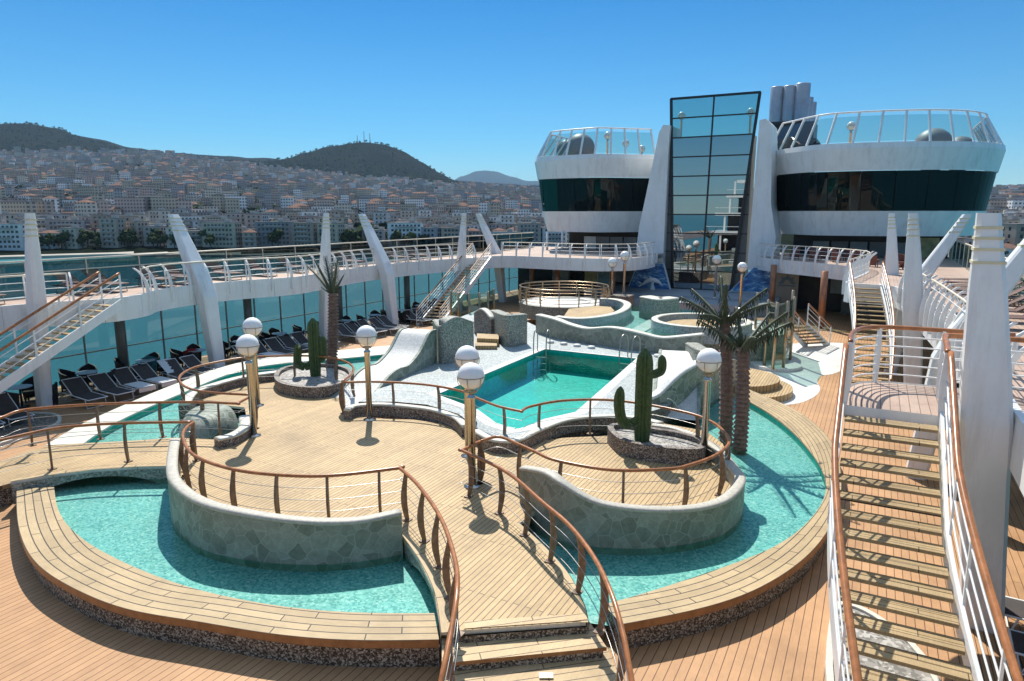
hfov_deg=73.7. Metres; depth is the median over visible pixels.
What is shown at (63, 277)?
sun lounger
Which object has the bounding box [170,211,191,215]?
apartment block
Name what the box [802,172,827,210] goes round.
window
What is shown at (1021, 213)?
apartment block
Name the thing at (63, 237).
shore tree
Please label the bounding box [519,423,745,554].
wall
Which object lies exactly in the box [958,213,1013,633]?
deck strut
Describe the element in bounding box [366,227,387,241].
apartment block
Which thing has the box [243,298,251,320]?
column
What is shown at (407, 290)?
column
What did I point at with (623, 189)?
window
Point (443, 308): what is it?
rattan armchair
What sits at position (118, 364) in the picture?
rattan armchair
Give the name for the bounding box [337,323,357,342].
sun lounger
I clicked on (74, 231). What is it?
apartment block
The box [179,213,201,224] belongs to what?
apartment block
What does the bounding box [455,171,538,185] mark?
hill
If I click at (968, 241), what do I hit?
apartment block
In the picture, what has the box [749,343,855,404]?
white paving
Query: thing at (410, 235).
shore tree
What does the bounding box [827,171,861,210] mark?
window
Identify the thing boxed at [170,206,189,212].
apartment block
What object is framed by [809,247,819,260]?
rattan armchair
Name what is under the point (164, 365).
towel
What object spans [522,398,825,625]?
pool floor
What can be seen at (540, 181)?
window
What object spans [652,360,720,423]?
slide wall
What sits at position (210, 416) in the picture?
stone mound
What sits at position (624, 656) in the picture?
wooden railing
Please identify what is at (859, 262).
deck railing
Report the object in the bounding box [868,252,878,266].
rattan armchair
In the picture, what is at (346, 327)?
rattan armchair
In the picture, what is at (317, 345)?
cactus
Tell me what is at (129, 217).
apartment block
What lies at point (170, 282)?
deck railing
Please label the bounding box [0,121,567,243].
hillside trees
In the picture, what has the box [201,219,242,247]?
apartment block
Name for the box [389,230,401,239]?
shore tree
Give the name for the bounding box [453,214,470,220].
apartment block
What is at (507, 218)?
apartment block
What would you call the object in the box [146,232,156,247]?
shore tree
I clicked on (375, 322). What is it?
sun lounger
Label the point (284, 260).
sun lounger
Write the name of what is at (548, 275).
wall
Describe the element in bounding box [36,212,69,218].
apartment block
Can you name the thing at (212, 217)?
apartment block
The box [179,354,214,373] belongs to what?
sun lounger
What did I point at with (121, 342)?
column
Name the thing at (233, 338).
rattan armchair
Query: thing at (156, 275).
sun lounger
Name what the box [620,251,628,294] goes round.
deck lamp
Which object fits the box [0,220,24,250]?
apartment block
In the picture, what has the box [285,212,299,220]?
apartment block
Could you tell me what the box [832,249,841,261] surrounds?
rattan armchair
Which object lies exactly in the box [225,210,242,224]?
apartment block
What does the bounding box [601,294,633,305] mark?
stone block
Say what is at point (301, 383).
planter
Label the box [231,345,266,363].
sun lounger
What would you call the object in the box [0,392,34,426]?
sun lounger
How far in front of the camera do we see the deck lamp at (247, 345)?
18.60 m
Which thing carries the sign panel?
on the deck at (46, 633)
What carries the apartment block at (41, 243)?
on the hillside
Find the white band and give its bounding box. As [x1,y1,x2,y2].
[633,319,650,331]
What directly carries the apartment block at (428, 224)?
on the hillside
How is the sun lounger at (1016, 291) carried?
on the deck at (948, 267)
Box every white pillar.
[636,125,681,262]
[747,119,781,269]
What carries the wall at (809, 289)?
on the deck at (46, 633)
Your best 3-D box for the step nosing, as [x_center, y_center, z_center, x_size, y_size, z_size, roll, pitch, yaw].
[0.219,4.262,10.369,1.882,0.012,0.192,-1,11,-6]
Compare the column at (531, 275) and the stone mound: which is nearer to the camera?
the stone mound
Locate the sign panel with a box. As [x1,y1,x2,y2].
[775,273,798,311]
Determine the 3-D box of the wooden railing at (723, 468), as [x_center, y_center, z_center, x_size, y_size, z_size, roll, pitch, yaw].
[2.212,2.895,14.897,6.014,1.037,2.403,-1,11,-3]
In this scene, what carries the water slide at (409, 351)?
on the pool floor at (125, 519)
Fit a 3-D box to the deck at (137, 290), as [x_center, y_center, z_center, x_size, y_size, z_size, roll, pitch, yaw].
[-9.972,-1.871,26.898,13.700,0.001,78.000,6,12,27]
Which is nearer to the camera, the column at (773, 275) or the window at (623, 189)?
the column at (773, 275)
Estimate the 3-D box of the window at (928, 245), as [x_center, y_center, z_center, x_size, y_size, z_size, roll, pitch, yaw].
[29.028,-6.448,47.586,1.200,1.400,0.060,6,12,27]
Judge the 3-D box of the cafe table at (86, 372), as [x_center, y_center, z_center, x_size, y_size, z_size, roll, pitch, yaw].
[-16.478,1.588,26.502,0.760,0.745,0.760,6,12,27]
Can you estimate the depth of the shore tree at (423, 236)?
471.60 m
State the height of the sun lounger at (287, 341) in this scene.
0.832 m
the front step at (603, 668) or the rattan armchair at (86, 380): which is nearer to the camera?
the front step at (603, 668)
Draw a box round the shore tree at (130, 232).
[122,229,136,246]
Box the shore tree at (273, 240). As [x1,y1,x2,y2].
[267,232,275,246]
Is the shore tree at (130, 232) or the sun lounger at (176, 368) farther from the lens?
the shore tree at (130, 232)
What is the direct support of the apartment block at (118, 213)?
on the hillside
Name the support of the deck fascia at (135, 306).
attached to the deck at (137, 290)
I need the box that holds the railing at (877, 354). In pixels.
[843,325,1016,405]
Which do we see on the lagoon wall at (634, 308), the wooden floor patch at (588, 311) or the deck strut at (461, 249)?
the wooden floor patch at (588, 311)
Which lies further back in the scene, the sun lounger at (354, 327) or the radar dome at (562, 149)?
the radar dome at (562, 149)
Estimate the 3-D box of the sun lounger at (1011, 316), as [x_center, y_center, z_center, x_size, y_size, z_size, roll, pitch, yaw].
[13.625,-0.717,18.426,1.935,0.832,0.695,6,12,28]
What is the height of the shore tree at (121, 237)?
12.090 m
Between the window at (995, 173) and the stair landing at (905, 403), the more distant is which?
the window at (995, 173)
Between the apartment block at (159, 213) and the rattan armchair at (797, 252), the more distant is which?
the apartment block at (159, 213)
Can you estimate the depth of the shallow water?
398.25 m
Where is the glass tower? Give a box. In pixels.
[665,91,761,290]
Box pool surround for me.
[359,311,720,437]
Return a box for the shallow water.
[0,256,132,263]
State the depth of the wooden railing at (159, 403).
18.61 m
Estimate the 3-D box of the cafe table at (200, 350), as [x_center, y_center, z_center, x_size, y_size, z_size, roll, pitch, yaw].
[-14.151,0.796,30.741,0.760,0.745,0.760,6,12,27]
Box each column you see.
[114,320,128,366]
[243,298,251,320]
[336,286,342,323]
[403,276,409,306]
[529,268,533,297]
[546,231,547,249]
[554,270,559,295]
[561,232,563,250]
[610,271,615,293]
[769,264,776,315]
[817,271,828,327]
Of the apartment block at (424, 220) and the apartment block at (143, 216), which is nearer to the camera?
the apartment block at (143, 216)
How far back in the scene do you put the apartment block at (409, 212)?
626.26 m
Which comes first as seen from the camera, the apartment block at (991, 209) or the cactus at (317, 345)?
the cactus at (317, 345)
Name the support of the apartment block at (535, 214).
on the hillside
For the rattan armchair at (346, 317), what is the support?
on the deck at (46, 633)
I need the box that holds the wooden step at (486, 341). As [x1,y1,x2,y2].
[475,333,498,349]
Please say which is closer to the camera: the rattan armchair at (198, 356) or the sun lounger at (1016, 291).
the sun lounger at (1016, 291)
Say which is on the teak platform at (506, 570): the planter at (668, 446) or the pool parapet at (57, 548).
the planter at (668, 446)
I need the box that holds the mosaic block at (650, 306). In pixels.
[639,295,679,319]
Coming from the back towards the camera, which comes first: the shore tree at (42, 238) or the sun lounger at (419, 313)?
the shore tree at (42, 238)
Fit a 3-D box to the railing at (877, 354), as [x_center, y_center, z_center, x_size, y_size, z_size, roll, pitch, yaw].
[6.901,0.357,12.003,3.307,1.090,1.322,-2,11,-11]
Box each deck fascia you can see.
[0,255,654,331]
[757,257,962,383]
[1009,398,1023,495]
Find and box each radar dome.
[556,139,568,155]
[566,133,594,154]
[915,128,951,140]
[955,136,971,140]
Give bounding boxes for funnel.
[768,82,820,174]
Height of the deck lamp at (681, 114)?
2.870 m
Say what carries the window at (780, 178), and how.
in the bridge pod at (940, 188)
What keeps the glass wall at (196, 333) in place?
on the deck at (46, 633)
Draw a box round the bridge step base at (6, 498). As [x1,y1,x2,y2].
[0,487,12,507]
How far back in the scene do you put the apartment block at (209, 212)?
585.20 m
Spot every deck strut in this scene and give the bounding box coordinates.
[23,213,52,409]
[167,214,224,368]
[319,213,330,338]
[358,214,398,326]
[454,213,466,311]
[476,214,506,301]
[883,214,972,373]
[885,213,898,344]
[902,213,922,383]
[905,239,1023,479]
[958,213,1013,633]
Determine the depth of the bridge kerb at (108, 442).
18.44 m
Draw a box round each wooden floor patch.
[564,306,613,316]
[667,319,732,325]
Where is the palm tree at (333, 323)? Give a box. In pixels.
[305,255,344,363]
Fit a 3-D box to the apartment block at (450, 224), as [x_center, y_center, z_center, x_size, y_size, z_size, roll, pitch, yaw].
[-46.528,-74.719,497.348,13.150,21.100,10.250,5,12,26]
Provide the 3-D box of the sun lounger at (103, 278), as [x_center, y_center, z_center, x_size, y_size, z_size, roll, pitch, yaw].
[-16.349,-2.402,27.449,1.935,0.832,0.695,5,12,25]
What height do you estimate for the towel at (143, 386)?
0.182 m
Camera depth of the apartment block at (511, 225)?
532.21 m
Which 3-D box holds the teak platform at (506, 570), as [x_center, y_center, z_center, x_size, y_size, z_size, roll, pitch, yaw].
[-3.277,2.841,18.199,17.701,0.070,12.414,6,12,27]
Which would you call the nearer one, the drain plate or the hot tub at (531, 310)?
the drain plate
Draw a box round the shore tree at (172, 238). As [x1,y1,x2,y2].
[169,234,175,247]
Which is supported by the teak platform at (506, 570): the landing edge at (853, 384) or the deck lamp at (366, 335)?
the deck lamp at (366, 335)
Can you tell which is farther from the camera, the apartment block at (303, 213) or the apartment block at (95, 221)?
the apartment block at (303, 213)
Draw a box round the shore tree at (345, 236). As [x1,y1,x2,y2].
[340,229,354,242]
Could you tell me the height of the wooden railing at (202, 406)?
1.037 m
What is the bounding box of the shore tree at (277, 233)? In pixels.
[268,228,283,245]
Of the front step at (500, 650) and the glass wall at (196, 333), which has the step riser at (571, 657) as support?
the front step at (500, 650)
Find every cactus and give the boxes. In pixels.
[293,318,326,376]
[614,348,666,442]
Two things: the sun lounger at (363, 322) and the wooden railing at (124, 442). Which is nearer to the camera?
the wooden railing at (124, 442)
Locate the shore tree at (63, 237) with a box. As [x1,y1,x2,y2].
[56,231,71,248]
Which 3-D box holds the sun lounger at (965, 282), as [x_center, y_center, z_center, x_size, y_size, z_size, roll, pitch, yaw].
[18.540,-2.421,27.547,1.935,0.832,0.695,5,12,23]
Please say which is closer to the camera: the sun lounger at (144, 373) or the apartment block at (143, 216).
the sun lounger at (144, 373)
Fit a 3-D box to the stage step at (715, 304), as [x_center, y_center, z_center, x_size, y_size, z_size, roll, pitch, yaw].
[11.314,-2.456,48.000,12.600,0.800,2.380,6,12,27]
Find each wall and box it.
[11,469,167,503]
[51,268,515,363]
[166,437,402,571]
[358,353,672,438]
[403,543,441,661]
[432,316,473,363]
[440,349,634,414]
[474,308,493,333]
[490,310,526,346]
[518,268,634,294]
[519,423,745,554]
[536,314,704,352]
[547,306,711,352]
[569,232,637,249]
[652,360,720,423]
[685,342,736,384]
[793,234,947,258]
[797,275,883,314]
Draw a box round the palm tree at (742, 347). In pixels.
[696,307,793,454]
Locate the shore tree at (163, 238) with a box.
[157,234,168,247]
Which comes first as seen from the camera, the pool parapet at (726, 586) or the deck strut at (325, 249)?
the pool parapet at (726, 586)
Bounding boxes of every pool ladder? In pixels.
[533,329,550,374]
[618,334,640,373]
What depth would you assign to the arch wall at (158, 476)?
16.48 m
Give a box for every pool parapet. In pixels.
[16,487,439,668]
[47,345,389,445]
[555,298,631,326]
[603,390,840,650]
[650,313,752,343]
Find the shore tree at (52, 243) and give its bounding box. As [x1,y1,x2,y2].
[42,236,54,249]
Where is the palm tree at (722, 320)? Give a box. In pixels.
[679,276,770,445]
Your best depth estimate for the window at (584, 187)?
54.80 m
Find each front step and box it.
[442,622,606,665]
[444,649,616,680]
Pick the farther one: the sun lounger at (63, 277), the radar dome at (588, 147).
the radar dome at (588, 147)
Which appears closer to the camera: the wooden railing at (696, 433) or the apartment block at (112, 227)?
the wooden railing at (696, 433)
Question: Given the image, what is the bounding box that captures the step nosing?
[465,613,587,628]
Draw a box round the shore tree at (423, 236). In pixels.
[417,234,428,239]
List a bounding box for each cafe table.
[8,384,32,408]
[75,370,97,390]
[135,358,154,362]
[188,348,205,352]
[272,332,286,334]
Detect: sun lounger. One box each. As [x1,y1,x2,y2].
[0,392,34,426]
[54,274,100,295]
[61,376,107,408]
[84,272,128,292]
[87,372,134,401]
[110,367,151,396]
[130,363,161,389]
[138,269,177,287]
[159,358,194,379]
[160,266,186,280]
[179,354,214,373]
[205,262,242,280]
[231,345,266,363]
[244,260,278,276]
[257,340,268,355]
[263,337,293,353]
[277,259,309,272]
[277,335,307,349]
[289,331,307,345]
[335,253,364,266]
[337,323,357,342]
[344,321,377,337]
[355,319,387,337]
[367,317,399,334]
[376,315,408,327]
[385,250,412,261]
[402,309,431,325]
[405,249,428,259]
[411,308,438,321]
[421,306,445,315]
[940,277,968,285]
[942,280,967,290]
[946,283,967,286]
[949,287,966,296]
[954,280,1023,305]
[958,286,1023,311]
[962,295,1023,306]
[1004,596,1023,629]
[1008,629,1023,673]
[1009,304,1023,312]
[1009,314,1023,319]
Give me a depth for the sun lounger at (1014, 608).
11.32 m
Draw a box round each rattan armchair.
[2,391,19,408]
[21,376,34,402]
[52,382,58,405]
[58,369,76,391]
[69,375,89,397]
[78,363,96,386]
[99,369,116,392]
[114,357,131,370]
[131,363,145,381]
[145,352,160,371]
[158,356,172,375]
[169,348,185,367]
[184,352,200,368]
[185,343,201,360]
[223,341,231,357]
[229,335,239,354]
[258,331,269,347]
[268,328,280,338]
[277,334,290,349]
[292,324,301,331]
[340,315,350,324]
[344,321,355,331]
[369,310,379,323]
[380,308,385,315]
[399,310,409,323]
[412,301,421,310]
[438,302,446,312]
[789,247,800,258]
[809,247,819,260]
[820,246,830,259]
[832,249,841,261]
[843,248,853,260]
[851,250,863,261]
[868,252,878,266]
[898,253,904,269]
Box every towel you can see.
[124,381,155,392]
[146,376,177,386]
[157,358,172,377]
[259,352,284,354]
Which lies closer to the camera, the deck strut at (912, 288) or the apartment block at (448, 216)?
the deck strut at (912, 288)
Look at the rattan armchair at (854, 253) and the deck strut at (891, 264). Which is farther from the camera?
the rattan armchair at (854, 253)
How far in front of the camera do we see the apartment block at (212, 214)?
534.55 m
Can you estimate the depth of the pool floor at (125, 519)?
12.99 m
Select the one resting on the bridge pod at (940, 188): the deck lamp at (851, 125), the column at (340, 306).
the deck lamp at (851, 125)
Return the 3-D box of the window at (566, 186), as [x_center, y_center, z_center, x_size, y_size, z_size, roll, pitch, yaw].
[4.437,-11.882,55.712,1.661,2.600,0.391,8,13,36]
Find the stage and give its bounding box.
[584,284,779,314]
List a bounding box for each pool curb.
[178,370,276,424]
[214,415,250,448]
[343,402,464,436]
[475,414,663,453]
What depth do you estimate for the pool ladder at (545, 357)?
28.86 m
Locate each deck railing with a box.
[0,272,76,314]
[132,243,476,307]
[501,241,657,266]
[756,242,876,293]
[897,269,1023,377]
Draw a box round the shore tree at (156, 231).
[148,228,162,246]
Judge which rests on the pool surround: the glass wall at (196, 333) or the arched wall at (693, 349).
the arched wall at (693, 349)
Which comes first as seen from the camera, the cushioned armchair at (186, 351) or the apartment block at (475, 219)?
the cushioned armchair at (186, 351)
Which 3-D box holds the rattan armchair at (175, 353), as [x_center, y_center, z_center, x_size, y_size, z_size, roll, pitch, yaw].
[-14.950,0.767,30.527,0.600,0.880,0.679,-1,11,-8]
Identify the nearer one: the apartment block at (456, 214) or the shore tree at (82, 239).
the shore tree at (82, 239)
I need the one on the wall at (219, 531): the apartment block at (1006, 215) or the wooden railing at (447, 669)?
the wooden railing at (447, 669)
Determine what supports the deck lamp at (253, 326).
on the teak platform at (506, 570)
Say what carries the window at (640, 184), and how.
in the bridge pod at (574, 198)
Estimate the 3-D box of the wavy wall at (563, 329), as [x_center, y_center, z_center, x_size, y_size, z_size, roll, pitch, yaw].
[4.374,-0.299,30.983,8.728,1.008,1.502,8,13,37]
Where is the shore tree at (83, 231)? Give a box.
[80,229,87,234]
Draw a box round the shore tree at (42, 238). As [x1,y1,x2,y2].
[40,232,55,246]
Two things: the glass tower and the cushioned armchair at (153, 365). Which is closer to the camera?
the cushioned armchair at (153, 365)
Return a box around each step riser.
[455,651,602,670]
[464,627,588,642]
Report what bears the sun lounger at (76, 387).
on the deck at (46, 633)
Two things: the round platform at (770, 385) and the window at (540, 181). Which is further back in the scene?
the window at (540, 181)
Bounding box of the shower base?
[750,359,801,371]
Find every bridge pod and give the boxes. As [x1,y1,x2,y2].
[535,127,654,231]
[776,109,1005,235]
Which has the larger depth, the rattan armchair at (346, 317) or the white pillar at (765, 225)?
the white pillar at (765, 225)
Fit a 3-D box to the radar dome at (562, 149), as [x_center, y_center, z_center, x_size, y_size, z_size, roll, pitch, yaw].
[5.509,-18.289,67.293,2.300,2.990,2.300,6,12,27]
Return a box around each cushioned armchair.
[140,356,156,371]
[183,348,198,355]
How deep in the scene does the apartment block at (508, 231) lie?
478.98 m
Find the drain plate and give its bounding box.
[539,672,552,678]
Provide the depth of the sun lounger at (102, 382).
25.50 m
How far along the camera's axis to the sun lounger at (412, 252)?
45.97 m
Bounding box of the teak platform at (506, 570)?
[11,381,730,634]
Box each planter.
[274,363,351,397]
[607,423,705,464]
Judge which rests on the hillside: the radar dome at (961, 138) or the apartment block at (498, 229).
the apartment block at (498, 229)
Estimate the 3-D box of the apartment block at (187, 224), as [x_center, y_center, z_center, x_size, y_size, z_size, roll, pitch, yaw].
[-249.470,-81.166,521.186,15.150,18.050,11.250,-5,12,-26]
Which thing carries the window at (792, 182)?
in the bridge pod at (940, 188)
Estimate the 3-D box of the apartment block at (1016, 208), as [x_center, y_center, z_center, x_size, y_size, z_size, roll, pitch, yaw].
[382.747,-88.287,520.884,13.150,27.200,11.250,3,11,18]
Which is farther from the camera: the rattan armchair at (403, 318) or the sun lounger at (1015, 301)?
the rattan armchair at (403, 318)
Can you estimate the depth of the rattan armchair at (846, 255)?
44.53 m
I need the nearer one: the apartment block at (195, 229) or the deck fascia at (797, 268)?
the deck fascia at (797, 268)
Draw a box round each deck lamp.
[235,334,260,437]
[242,317,263,406]
[356,325,376,421]
[455,345,479,457]
[457,362,484,488]
[604,132,609,153]
[608,258,616,294]
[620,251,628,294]
[641,145,644,154]
[678,112,684,136]
[696,348,721,462]
[712,255,721,297]
[737,262,747,308]
[747,108,754,132]
[847,121,855,142]
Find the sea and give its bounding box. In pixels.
[0,257,1023,392]
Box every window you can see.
[539,180,544,210]
[542,179,558,210]
[557,178,574,210]
[575,178,593,210]
[585,271,596,281]
[594,178,613,210]
[597,271,609,286]
[614,178,633,210]
[632,178,648,210]
[777,175,784,210]
[784,173,801,210]
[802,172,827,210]
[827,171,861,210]
[860,170,895,210]
[893,170,929,210]
[920,238,939,257]
[925,170,959,210]
[953,170,981,210]
[973,171,993,210]
[984,172,996,210]
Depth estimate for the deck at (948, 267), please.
32.36 m
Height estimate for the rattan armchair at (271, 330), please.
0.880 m
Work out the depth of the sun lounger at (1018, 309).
19.55 m
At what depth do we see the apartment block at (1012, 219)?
339.92 m
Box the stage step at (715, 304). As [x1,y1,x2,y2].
[584,293,766,319]
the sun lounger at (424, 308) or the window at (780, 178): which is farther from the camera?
the window at (780, 178)
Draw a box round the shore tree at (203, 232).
[198,230,205,235]
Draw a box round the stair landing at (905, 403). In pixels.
[844,383,958,429]
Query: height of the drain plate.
0.012 m
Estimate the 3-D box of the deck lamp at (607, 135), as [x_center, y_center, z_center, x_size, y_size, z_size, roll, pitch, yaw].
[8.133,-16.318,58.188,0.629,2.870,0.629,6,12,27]
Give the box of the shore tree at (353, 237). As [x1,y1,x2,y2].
[348,229,357,243]
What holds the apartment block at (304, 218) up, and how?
on the hillside
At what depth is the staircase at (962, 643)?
8.56 m
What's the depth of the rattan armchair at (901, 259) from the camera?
38.27 m
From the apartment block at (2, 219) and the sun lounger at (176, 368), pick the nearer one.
the sun lounger at (176, 368)
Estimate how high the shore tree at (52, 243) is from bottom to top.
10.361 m
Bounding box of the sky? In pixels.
[0,0,1023,186]
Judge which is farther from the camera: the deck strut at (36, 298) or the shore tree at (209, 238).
the shore tree at (209, 238)
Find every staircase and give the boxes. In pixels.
[0,271,122,393]
[416,243,491,325]
[793,303,831,346]
[827,342,1023,680]
[847,260,895,382]
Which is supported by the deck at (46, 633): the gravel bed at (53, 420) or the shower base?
the gravel bed at (53, 420)
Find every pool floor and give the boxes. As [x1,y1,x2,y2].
[53,360,438,636]
[475,369,614,428]
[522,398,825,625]
[614,311,650,332]
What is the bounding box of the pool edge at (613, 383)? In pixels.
[427,348,636,432]
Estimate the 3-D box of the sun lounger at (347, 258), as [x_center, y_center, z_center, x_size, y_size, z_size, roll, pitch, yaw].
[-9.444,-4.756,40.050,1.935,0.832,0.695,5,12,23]
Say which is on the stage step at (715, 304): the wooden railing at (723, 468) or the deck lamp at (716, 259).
the deck lamp at (716, 259)
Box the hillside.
[0,123,1023,276]
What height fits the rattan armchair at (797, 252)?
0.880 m
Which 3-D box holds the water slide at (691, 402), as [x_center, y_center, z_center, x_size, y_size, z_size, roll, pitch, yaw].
[5.746,1.581,23.746,1.500,1.570,5.827,3,11,14]
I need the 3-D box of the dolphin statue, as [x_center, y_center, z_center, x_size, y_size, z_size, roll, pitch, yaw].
[10.577,-4.433,52.414,1.918,1.066,0.500,6,12,27]
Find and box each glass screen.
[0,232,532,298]
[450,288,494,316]
[754,290,795,369]
[949,240,1023,297]
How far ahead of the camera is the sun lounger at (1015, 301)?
20.84 m
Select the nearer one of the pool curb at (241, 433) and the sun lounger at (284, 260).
the pool curb at (241, 433)
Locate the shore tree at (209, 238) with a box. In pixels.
[203,233,214,247]
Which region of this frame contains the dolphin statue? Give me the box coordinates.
[638,276,661,289]
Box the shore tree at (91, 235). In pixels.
[87,231,95,246]
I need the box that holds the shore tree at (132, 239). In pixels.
[125,235,138,247]
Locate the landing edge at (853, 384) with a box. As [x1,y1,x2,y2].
[851,381,958,389]
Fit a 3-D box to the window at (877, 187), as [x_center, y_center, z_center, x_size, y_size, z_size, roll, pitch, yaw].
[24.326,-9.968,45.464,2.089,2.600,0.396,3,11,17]
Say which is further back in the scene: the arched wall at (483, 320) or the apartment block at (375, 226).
the apartment block at (375, 226)
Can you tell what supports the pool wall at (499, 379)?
on the pool floor at (541, 386)
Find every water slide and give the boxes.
[330,327,436,407]
[653,349,700,422]
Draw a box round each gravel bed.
[0,412,61,446]
[825,601,940,680]
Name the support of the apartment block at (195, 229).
on the hillside
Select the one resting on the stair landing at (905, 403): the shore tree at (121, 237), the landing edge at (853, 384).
the landing edge at (853, 384)
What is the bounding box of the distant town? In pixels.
[0,146,1023,256]
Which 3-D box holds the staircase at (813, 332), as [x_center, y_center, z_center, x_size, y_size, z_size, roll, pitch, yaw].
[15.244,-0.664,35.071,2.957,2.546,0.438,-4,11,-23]
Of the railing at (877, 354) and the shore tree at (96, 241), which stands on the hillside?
the shore tree at (96, 241)
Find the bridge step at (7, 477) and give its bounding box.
[0,448,42,489]
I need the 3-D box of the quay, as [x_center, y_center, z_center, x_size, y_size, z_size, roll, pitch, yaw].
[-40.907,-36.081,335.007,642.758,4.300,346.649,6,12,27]
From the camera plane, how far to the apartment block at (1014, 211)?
467.56 m
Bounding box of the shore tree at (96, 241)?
[93,238,101,246]
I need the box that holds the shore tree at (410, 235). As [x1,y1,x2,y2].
[403,232,416,240]
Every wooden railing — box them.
[0,395,257,446]
[0,421,197,472]
[178,355,355,428]
[178,421,464,680]
[340,381,725,458]
[458,440,634,680]
[477,432,730,504]
[518,281,609,306]
[936,333,1023,415]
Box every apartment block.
[0,211,16,222]
[0,215,5,222]
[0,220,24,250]
[19,216,63,229]
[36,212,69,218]
[38,232,43,248]
[42,230,60,248]
[46,217,90,229]
[59,225,86,248]
[67,214,91,223]
[85,227,94,245]
[91,212,110,232]
[92,212,125,215]
[98,215,127,247]
[119,213,137,220]
[125,218,148,245]
[133,212,148,220]
[142,223,166,245]
[148,208,169,221]
[149,219,168,226]
[165,227,187,247]
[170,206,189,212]
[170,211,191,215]
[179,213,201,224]
[185,222,192,228]
[187,228,202,246]
[188,226,200,230]
[190,210,219,214]
[192,220,197,227]
[197,213,224,218]
[197,217,236,225]
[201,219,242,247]
[205,216,224,218]
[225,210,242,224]
[242,211,261,224]
[242,229,259,247]
[245,211,262,228]
[254,219,291,245]
[259,212,268,220]
[269,215,281,220]
[274,216,289,220]
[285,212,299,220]
[291,219,319,246]
[294,213,318,221]
[300,209,316,215]
[314,215,348,223]
[316,220,345,245]
[326,208,344,216]
[345,225,358,241]
[350,212,372,227]
[362,225,378,241]
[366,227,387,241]
[373,210,389,224]
[387,220,422,241]
[390,213,398,221]
[397,217,421,221]
[400,208,414,218]
[406,216,429,223]
[416,208,430,217]
[421,224,440,238]
[423,222,432,226]
[430,215,451,222]
[432,214,451,217]
[433,218,454,225]
[438,223,454,226]
[440,224,467,238]
[452,210,466,219]
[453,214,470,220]
[455,221,470,223]
[466,222,478,229]
[468,228,480,236]
[471,213,488,234]
[487,221,505,232]
[489,214,497,223]
[491,228,505,230]
[492,229,516,235]
[498,212,513,228]
[508,221,522,228]
[514,216,535,223]
[517,220,541,246]
[530,210,542,216]
[531,215,543,221]
[540,219,545,226]
[541,227,566,246]
[964,238,1007,246]
[986,207,1000,212]
[1002,213,1021,218]
[1002,215,1019,222]
[1002,219,1023,245]
[1003,207,1021,213]
[1004,243,1016,259]
[1005,208,1023,212]
[1014,210,1023,218]
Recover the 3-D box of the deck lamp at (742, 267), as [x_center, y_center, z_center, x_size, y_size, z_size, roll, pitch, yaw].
[14.223,-3.420,42.350,0.629,2.870,0.629,6,12,27]
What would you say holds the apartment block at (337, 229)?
on the hillside
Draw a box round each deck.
[0,247,664,305]
[0,289,1023,680]
[761,253,1023,411]
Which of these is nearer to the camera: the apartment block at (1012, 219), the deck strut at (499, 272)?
the deck strut at (499, 272)
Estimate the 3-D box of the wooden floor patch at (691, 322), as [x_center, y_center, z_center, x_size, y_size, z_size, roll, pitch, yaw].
[9.075,-0.608,32.878,3.320,0.320,3.320,6,12,27]
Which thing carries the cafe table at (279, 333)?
on the deck at (46, 633)
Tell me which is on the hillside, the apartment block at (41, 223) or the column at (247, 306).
the apartment block at (41, 223)
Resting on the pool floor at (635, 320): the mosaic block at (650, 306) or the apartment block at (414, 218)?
the mosaic block at (650, 306)
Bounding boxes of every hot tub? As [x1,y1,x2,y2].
[519,296,600,319]
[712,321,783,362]
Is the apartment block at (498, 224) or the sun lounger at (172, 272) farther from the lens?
the apartment block at (498, 224)
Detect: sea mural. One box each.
[628,263,670,288]
[729,267,769,291]
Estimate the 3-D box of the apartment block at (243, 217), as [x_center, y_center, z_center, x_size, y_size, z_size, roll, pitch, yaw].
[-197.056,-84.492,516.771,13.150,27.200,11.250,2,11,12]
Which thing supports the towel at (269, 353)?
on the sun lounger at (262, 349)
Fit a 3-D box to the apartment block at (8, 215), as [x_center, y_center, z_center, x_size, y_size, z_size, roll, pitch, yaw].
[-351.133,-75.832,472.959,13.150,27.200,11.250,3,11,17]
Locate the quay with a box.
[0,251,1023,284]
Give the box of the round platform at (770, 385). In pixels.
[733,368,792,402]
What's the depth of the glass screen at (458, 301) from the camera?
40.93 m
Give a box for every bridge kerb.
[10,464,165,481]
[44,438,170,447]
[402,534,447,636]
[515,523,588,626]
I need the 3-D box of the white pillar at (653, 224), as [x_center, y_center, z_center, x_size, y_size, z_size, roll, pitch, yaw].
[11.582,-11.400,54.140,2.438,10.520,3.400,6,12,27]
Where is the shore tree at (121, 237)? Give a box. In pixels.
[117,232,126,242]
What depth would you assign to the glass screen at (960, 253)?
40.69 m
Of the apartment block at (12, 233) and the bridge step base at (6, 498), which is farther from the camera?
the apartment block at (12, 233)
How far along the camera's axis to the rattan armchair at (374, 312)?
42.38 m
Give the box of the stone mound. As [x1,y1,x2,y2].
[179,404,238,438]
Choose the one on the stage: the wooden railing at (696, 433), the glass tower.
the glass tower
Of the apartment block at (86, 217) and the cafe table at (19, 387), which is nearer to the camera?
the cafe table at (19, 387)
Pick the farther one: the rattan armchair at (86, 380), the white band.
the white band
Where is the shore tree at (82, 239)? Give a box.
[76,234,87,248]
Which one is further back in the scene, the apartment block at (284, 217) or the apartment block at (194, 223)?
the apartment block at (284, 217)
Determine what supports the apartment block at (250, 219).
on the hillside
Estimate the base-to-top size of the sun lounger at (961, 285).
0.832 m
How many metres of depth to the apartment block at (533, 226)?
473.46 m

